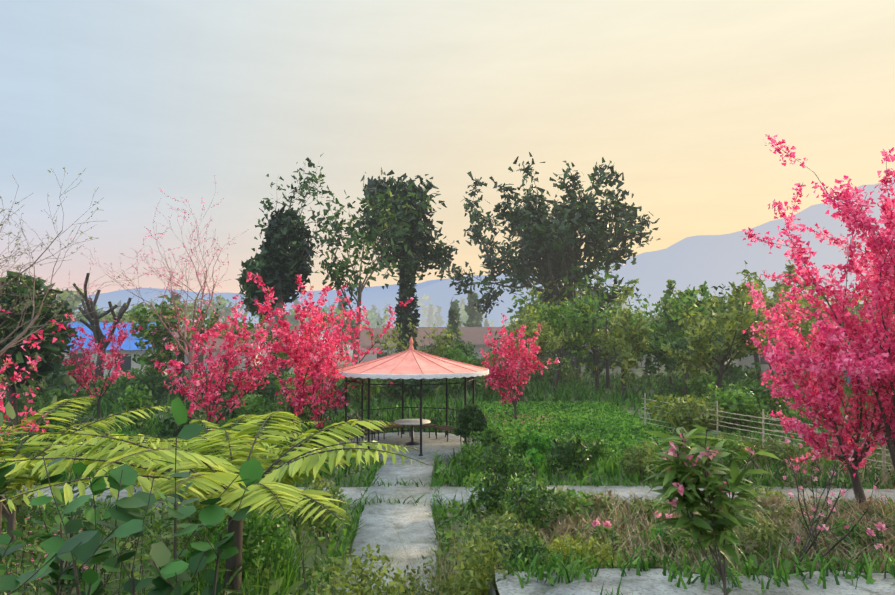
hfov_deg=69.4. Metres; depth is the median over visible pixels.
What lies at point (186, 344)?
pink bare tree
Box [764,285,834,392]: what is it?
bud tree
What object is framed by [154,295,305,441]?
blossom tree
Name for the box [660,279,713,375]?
bud tree
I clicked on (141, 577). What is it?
weeds
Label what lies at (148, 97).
sky
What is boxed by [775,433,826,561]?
sapling
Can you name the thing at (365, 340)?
brown house
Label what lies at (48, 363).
evergreen tree
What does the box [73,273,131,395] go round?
pollard tree
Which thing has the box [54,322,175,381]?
building
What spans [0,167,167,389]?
bare tree
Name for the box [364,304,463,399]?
bud tree
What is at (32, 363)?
blossom tree
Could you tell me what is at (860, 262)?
blossom tree
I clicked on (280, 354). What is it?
bud tree
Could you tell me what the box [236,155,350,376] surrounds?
tall tree
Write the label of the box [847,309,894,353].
bud tree
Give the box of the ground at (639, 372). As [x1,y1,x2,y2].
[0,334,893,594]
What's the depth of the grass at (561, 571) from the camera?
4.09 m
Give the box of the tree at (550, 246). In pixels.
[435,152,659,372]
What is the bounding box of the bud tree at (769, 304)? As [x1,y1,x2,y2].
[752,275,860,366]
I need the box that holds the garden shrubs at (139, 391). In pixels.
[0,339,894,594]
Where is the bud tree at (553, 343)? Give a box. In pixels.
[504,282,577,401]
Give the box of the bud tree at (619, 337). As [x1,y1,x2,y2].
[589,278,653,396]
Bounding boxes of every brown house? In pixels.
[350,328,458,362]
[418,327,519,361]
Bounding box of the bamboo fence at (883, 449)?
[641,393,894,479]
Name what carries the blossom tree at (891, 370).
on the ground at (639, 372)
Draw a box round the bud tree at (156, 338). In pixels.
[127,295,224,402]
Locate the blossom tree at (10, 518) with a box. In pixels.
[0,314,73,566]
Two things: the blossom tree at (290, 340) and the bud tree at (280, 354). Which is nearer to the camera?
the blossom tree at (290, 340)
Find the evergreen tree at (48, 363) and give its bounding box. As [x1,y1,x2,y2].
[0,270,89,427]
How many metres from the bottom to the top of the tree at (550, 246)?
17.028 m
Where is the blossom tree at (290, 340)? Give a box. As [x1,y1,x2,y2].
[242,272,358,443]
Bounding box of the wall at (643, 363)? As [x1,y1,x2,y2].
[571,344,664,366]
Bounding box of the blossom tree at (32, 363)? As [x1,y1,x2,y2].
[0,308,48,436]
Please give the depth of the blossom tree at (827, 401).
11.64 m
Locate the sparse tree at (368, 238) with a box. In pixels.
[312,182,431,364]
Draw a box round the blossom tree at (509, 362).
[479,313,559,418]
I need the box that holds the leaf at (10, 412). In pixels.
[0,401,15,434]
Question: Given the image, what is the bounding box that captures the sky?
[0,0,894,301]
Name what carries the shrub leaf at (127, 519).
on the ground at (639, 372)
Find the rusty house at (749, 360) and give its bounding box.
[732,338,846,370]
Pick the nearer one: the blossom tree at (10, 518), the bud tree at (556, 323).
the blossom tree at (10, 518)
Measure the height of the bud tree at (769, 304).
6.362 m
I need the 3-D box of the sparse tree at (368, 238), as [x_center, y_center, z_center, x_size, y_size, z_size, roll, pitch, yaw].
[-4.334,-0.733,37.220,6.716,12.507,9.139,1,-3,-15]
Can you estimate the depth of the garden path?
12.29 m
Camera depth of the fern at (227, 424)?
9.94 m
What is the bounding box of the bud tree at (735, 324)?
[661,261,787,397]
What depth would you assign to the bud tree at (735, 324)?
26.18 m
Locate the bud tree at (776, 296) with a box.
[761,288,829,377]
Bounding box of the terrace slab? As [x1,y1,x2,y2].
[488,567,894,594]
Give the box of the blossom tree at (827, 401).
[743,282,894,507]
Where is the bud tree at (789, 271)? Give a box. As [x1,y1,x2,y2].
[770,259,842,373]
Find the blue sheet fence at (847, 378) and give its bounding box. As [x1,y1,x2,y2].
[845,370,871,405]
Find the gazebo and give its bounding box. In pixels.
[336,337,488,460]
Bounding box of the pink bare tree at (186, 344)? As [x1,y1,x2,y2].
[70,175,259,418]
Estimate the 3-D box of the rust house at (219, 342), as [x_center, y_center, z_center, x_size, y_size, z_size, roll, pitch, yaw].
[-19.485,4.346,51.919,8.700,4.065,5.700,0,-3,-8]
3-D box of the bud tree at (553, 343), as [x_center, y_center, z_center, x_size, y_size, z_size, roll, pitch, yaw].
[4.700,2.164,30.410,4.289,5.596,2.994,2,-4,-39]
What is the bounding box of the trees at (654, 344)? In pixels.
[522,284,891,398]
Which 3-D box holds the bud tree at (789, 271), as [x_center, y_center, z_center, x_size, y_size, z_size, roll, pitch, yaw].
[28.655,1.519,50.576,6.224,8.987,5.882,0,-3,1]
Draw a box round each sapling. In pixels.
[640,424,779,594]
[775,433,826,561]
[793,405,883,571]
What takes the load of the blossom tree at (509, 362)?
on the ground at (639, 372)
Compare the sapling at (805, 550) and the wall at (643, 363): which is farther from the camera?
the wall at (643, 363)
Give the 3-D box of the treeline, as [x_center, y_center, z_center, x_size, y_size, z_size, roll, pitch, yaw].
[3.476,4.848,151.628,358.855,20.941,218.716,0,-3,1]
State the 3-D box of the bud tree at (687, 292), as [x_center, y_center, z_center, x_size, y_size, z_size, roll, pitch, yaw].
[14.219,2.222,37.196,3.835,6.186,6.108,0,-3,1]
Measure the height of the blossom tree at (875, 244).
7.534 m
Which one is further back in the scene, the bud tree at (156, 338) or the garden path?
the bud tree at (156, 338)
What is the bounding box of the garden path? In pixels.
[13,458,894,594]
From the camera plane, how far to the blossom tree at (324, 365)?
17.30 m
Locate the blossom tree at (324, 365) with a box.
[266,329,383,429]
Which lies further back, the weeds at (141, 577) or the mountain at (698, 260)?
the mountain at (698, 260)
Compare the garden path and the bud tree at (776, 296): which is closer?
the garden path
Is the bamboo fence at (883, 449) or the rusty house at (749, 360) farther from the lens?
the rusty house at (749, 360)
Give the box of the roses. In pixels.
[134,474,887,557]
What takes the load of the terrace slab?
on the ground at (639, 372)
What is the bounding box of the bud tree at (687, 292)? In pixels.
[656,281,720,375]
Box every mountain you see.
[58,279,448,326]
[299,176,894,332]
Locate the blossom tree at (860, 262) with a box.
[826,185,894,352]
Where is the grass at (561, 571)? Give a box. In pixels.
[497,538,894,594]
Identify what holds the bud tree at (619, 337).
on the ground at (639, 372)
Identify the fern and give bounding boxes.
[0,396,195,547]
[0,411,426,594]
[106,414,320,471]
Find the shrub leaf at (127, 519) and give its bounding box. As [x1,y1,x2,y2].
[0,397,263,594]
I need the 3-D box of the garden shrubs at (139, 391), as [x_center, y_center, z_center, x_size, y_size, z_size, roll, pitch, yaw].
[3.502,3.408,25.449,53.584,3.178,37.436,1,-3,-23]
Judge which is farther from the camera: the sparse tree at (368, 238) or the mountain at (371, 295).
the mountain at (371, 295)
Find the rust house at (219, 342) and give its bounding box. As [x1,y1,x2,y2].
[173,326,264,373]
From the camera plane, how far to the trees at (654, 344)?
34.55 m
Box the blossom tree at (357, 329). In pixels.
[283,284,414,415]
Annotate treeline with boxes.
[53,262,887,379]
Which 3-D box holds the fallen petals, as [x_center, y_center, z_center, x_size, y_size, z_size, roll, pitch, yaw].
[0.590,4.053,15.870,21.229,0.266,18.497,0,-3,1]
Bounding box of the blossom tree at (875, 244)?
[740,135,894,469]
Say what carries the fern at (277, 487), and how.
on the ground at (639, 372)
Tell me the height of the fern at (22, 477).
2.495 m
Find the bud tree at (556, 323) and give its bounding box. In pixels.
[530,291,608,390]
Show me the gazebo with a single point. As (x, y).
(410, 362)
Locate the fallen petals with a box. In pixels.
[2,413,891,587]
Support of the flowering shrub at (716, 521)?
on the ground at (639, 372)
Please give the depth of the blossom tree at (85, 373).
23.60 m
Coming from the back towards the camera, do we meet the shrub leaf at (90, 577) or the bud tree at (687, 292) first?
the bud tree at (687, 292)
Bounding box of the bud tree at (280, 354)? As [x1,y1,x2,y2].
[217,308,329,403]
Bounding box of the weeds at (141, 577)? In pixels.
[0,520,343,594]
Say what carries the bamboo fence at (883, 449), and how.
on the ground at (639, 372)
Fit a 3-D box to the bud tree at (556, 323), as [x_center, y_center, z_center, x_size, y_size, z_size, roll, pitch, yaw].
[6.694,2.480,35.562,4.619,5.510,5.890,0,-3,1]
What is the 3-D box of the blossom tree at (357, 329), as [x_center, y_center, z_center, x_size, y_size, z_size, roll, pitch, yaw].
[-3.754,2.069,25.669,4.953,5.279,4.323,0,-3,1]
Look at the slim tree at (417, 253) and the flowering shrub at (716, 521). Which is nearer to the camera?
the flowering shrub at (716, 521)
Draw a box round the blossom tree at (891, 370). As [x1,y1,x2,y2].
[840,308,894,394]
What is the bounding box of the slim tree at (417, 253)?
[359,167,459,351]
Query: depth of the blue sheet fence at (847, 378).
26.50 m
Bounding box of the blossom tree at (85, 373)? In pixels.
[60,313,142,419]
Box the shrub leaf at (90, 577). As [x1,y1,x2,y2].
[0,451,144,594]

